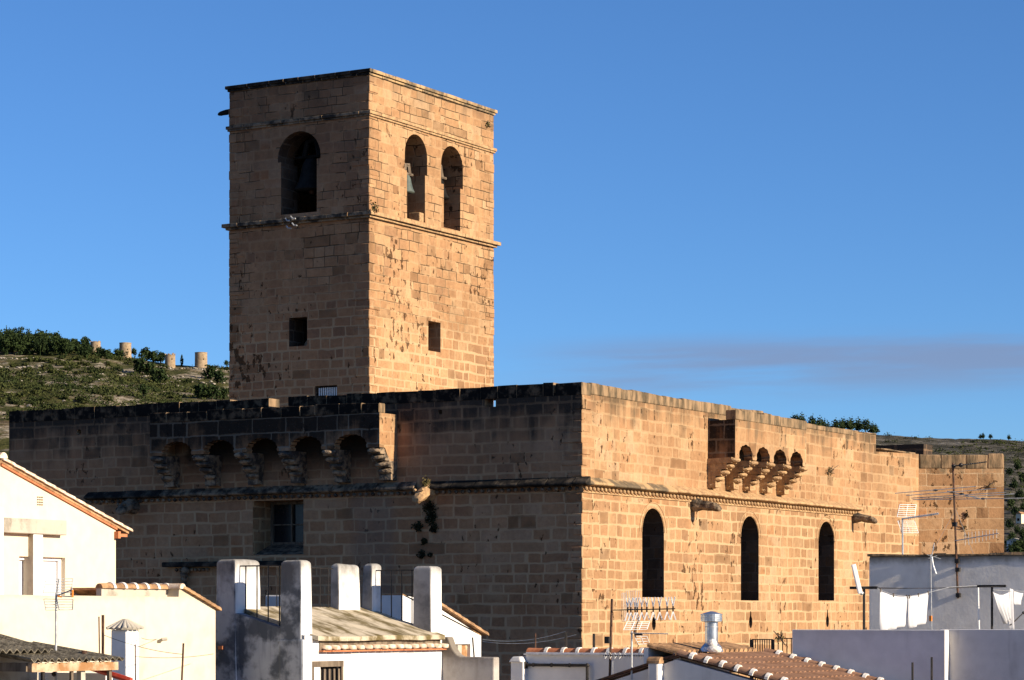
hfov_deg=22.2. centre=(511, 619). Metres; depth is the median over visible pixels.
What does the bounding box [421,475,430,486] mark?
wall plant
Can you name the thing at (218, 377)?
pine tree
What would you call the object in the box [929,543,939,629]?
television aerial
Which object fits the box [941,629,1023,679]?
parapet wall
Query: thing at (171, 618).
annexe house
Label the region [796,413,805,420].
pine tree
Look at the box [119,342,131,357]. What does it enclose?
windmill
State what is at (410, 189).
bell
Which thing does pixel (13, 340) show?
pine wood
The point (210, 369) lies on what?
pine tree
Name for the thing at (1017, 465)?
pine tree
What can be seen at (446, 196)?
bell
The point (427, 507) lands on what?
wall plant
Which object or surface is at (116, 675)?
red rail
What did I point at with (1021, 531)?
pine tree
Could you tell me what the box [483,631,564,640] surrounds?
wire
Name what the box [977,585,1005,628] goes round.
washing line post
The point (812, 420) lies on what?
pine tree
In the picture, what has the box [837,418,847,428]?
pine tree
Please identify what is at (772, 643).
railing
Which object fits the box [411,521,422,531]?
wall plant
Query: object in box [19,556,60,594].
window
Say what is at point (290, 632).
white house
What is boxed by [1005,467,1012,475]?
pine tree
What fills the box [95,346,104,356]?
pine tree
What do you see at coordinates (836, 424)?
pine tree
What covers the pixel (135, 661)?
pole
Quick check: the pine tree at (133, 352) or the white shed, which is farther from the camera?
the pine tree at (133, 352)
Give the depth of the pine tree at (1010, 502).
1335.39 m
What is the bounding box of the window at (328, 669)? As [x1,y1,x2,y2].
[312,661,343,679]
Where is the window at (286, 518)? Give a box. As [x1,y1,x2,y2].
[255,501,302,554]
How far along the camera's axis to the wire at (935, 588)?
57.87 m
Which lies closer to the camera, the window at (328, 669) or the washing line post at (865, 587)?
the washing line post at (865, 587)
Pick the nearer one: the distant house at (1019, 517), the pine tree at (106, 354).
the distant house at (1019, 517)
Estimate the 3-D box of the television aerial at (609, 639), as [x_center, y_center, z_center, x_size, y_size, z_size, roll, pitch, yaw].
[2.631,1.065,53.069,1.476,3.315,0.847,0,0,11]
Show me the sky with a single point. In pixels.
(782, 208)
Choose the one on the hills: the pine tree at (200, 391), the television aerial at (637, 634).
the pine tree at (200, 391)
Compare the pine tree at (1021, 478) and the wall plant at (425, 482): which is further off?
the pine tree at (1021, 478)
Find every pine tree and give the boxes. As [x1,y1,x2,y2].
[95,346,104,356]
[102,349,112,358]
[113,348,123,358]
[131,348,136,356]
[132,356,146,373]
[138,347,152,360]
[138,383,150,396]
[143,361,155,375]
[148,350,161,362]
[150,367,169,382]
[157,352,164,361]
[192,382,208,398]
[201,364,216,378]
[204,384,220,399]
[212,369,225,382]
[217,387,228,399]
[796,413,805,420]
[807,416,817,425]
[816,415,825,425]
[830,419,840,427]
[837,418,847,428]
[846,417,855,429]
[854,416,864,431]
[861,417,869,431]
[867,421,876,432]
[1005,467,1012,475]
[1005,519,1014,529]
[1005,539,1017,551]
[1006,497,1015,507]
[1008,476,1018,489]
[1008,531,1016,538]
[1011,506,1020,516]
[1012,537,1023,551]
[1014,458,1022,469]
[1014,489,1023,501]
[1014,523,1020,533]
[1017,472,1023,483]
[1018,527,1023,536]
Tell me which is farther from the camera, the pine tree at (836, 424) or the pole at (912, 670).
the pine tree at (836, 424)
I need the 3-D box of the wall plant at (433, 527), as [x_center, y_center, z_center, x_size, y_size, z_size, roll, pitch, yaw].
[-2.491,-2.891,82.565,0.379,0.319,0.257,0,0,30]
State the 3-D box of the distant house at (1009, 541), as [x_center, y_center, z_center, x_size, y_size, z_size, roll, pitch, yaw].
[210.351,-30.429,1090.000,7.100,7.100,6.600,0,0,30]
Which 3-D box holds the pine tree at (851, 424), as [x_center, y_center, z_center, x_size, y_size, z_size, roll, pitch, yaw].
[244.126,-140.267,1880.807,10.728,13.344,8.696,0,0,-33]
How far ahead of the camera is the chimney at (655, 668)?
51.53 m
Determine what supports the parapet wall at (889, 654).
on the ground
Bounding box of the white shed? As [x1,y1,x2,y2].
[382,594,488,656]
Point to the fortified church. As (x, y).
(573, 508)
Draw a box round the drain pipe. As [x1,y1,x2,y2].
[524,662,588,679]
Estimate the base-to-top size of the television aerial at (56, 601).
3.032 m
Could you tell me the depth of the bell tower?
90.71 m
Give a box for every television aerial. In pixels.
[43,578,73,679]
[603,591,675,675]
[623,622,667,679]
[895,461,1023,597]
[897,504,938,553]
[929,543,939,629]
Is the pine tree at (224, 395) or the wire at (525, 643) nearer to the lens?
the wire at (525, 643)
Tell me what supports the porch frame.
on the annexe house at (171, 618)
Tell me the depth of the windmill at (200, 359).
1389.06 m
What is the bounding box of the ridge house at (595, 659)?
[509,647,734,679]
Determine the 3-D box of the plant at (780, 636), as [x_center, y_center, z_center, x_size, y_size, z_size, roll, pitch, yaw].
[5.908,0.400,57.814,0.313,0.329,0.232,0,0,30]
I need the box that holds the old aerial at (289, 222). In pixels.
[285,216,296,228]
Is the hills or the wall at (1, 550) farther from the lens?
the hills
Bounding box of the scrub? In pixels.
[0,347,1023,522]
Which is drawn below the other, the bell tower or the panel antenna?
the panel antenna
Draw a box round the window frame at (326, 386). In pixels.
[320,386,336,395]
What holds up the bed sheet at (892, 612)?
hanging from the wire at (929, 592)
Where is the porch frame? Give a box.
[4,518,66,594]
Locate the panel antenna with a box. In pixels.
[851,564,863,594]
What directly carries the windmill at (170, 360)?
on the hills
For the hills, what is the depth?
1332.15 m
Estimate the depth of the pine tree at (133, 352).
1399.59 m
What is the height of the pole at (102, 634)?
1.490 m
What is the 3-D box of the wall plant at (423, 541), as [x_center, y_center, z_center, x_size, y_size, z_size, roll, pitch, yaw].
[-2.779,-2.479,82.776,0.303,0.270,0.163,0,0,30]
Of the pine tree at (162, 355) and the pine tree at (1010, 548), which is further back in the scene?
the pine tree at (162, 355)
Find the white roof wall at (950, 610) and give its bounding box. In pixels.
[867,552,1023,629]
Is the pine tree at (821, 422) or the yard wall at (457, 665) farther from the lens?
the pine tree at (821, 422)
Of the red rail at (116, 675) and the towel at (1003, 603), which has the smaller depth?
the red rail at (116, 675)
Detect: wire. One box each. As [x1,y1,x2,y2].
[104,635,176,653]
[136,654,210,657]
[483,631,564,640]
[483,635,573,643]
[877,585,976,596]
[878,586,975,588]
[878,586,1000,588]
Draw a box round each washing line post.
[850,586,877,629]
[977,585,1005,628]
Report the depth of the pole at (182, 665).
47.98 m
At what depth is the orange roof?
52.73 m
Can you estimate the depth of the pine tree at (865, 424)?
1898.18 m
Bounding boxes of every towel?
[993,591,1011,623]
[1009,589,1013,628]
[1014,591,1022,604]
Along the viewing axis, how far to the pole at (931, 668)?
46.48 m
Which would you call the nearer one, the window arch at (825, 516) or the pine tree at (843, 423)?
the window arch at (825, 516)
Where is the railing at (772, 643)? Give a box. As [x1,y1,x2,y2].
[750,638,791,679]
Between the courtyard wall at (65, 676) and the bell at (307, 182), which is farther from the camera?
the bell at (307, 182)
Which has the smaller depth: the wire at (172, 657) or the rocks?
the wire at (172, 657)
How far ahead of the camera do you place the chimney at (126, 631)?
50.12 m
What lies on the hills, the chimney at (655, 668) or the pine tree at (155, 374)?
the pine tree at (155, 374)
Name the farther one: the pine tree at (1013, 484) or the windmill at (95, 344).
the pine tree at (1013, 484)
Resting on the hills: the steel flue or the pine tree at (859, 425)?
the pine tree at (859, 425)
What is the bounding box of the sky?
[0,0,1023,440]
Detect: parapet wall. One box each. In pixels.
[792,630,948,679]
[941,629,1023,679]
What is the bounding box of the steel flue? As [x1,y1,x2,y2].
[700,611,723,653]
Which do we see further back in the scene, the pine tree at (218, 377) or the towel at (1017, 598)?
the pine tree at (218, 377)
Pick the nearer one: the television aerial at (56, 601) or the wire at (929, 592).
the television aerial at (56, 601)
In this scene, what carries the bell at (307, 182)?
hanging from the bell tower
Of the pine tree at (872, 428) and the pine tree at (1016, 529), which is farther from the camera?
the pine tree at (872, 428)
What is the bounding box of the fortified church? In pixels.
[9,382,1003,679]
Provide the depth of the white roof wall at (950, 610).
62.65 m
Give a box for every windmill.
[90,341,100,351]
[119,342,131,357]
[165,353,174,367]
[195,352,206,367]
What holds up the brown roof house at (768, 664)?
on the ground
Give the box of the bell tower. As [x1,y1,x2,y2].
[218,68,500,406]
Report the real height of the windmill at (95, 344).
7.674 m
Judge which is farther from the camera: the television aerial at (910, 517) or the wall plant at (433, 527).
the wall plant at (433, 527)
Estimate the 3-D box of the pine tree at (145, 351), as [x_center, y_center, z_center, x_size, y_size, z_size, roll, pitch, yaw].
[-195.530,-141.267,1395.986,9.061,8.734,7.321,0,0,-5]
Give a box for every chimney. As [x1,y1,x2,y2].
[106,619,143,679]
[646,657,669,679]
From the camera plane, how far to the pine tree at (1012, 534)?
1143.33 m
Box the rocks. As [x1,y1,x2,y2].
[0,357,225,406]
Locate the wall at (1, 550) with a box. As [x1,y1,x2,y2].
[0,507,3,594]
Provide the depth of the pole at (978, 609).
61.54 m
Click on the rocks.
(28, 405)
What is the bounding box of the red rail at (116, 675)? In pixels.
[93,670,132,679]
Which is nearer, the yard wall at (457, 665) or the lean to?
the lean to
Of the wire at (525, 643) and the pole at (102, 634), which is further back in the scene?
the wire at (525, 643)
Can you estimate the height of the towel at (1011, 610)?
0.980 m
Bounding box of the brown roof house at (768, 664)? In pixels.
[597,648,883,679]
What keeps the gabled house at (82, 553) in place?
on the ground
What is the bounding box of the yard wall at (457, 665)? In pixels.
[443,637,498,679]
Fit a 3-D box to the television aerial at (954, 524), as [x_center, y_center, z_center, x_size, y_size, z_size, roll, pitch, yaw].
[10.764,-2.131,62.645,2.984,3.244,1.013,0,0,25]
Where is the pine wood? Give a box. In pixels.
[0,325,93,358]
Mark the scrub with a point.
(6, 375)
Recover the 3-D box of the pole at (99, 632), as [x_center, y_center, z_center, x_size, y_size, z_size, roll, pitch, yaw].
[-7.729,0.670,49.000,0.049,1.460,0.028,0,0,0]
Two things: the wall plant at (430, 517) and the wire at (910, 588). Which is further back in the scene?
the wall plant at (430, 517)
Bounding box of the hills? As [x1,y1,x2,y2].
[0,349,1023,551]
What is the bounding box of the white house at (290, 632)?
[215,559,448,679]
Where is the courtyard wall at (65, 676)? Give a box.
[38,672,112,679]
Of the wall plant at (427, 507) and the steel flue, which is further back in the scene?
the wall plant at (427, 507)
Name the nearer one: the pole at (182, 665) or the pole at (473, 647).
the pole at (182, 665)
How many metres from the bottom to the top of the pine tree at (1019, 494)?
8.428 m
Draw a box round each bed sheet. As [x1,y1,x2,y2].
[879,591,906,629]
[908,593,927,627]
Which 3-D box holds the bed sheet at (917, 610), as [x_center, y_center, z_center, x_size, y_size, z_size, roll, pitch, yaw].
[8.901,-0.207,57.270,0.103,0.786,0.929,0,0,37]
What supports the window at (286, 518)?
in the fortified church
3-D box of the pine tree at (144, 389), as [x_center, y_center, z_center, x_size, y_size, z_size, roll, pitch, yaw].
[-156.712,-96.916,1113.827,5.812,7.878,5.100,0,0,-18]
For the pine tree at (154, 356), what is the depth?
1395.28 m
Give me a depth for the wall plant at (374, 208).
88.46 m
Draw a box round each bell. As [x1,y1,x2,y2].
[294,138,320,193]
[405,163,414,193]
[441,165,448,199]
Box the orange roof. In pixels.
[644,642,755,671]
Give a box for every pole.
[98,617,99,661]
[101,615,103,661]
[135,644,135,679]
[181,643,183,679]
[472,637,474,656]
[911,662,913,679]
[931,657,932,679]
[977,588,979,628]
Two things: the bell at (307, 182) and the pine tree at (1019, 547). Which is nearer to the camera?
the bell at (307, 182)
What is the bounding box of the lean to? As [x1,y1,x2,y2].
[0,634,123,679]
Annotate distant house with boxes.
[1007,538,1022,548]
[1016,512,1023,523]
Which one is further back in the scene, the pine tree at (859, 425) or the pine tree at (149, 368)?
the pine tree at (859, 425)
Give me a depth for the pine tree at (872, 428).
1875.52 m
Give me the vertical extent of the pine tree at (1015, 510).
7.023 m
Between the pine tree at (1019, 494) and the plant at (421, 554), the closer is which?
the plant at (421, 554)
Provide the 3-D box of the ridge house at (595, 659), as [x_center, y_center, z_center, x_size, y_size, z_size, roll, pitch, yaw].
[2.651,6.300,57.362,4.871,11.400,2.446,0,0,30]
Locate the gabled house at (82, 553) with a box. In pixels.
[0,452,132,595]
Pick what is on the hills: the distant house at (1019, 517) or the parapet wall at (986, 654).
the distant house at (1019, 517)
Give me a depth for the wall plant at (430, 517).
82.60 m
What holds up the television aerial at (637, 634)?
attached to the brown roof house at (768, 664)
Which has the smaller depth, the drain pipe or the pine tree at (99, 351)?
the drain pipe
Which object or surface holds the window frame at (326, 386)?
in the bell tower
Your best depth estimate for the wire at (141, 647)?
48.51 m
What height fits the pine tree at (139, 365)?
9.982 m
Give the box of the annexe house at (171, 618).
[0,582,221,679]
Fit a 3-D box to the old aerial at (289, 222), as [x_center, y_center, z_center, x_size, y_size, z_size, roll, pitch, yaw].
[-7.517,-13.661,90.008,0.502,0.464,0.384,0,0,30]
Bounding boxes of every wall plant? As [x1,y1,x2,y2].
[370,199,377,212]
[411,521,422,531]
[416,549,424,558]
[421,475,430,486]
[421,537,426,544]
[422,501,438,514]
[424,511,437,525]
[429,523,438,532]
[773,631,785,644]
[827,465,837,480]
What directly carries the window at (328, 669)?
in the white house at (290, 632)
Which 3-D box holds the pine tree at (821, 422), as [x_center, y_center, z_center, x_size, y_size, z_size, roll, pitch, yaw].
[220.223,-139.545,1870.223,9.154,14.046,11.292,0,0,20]
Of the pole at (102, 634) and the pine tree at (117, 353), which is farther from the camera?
the pine tree at (117, 353)
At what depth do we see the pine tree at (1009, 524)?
1185.58 m

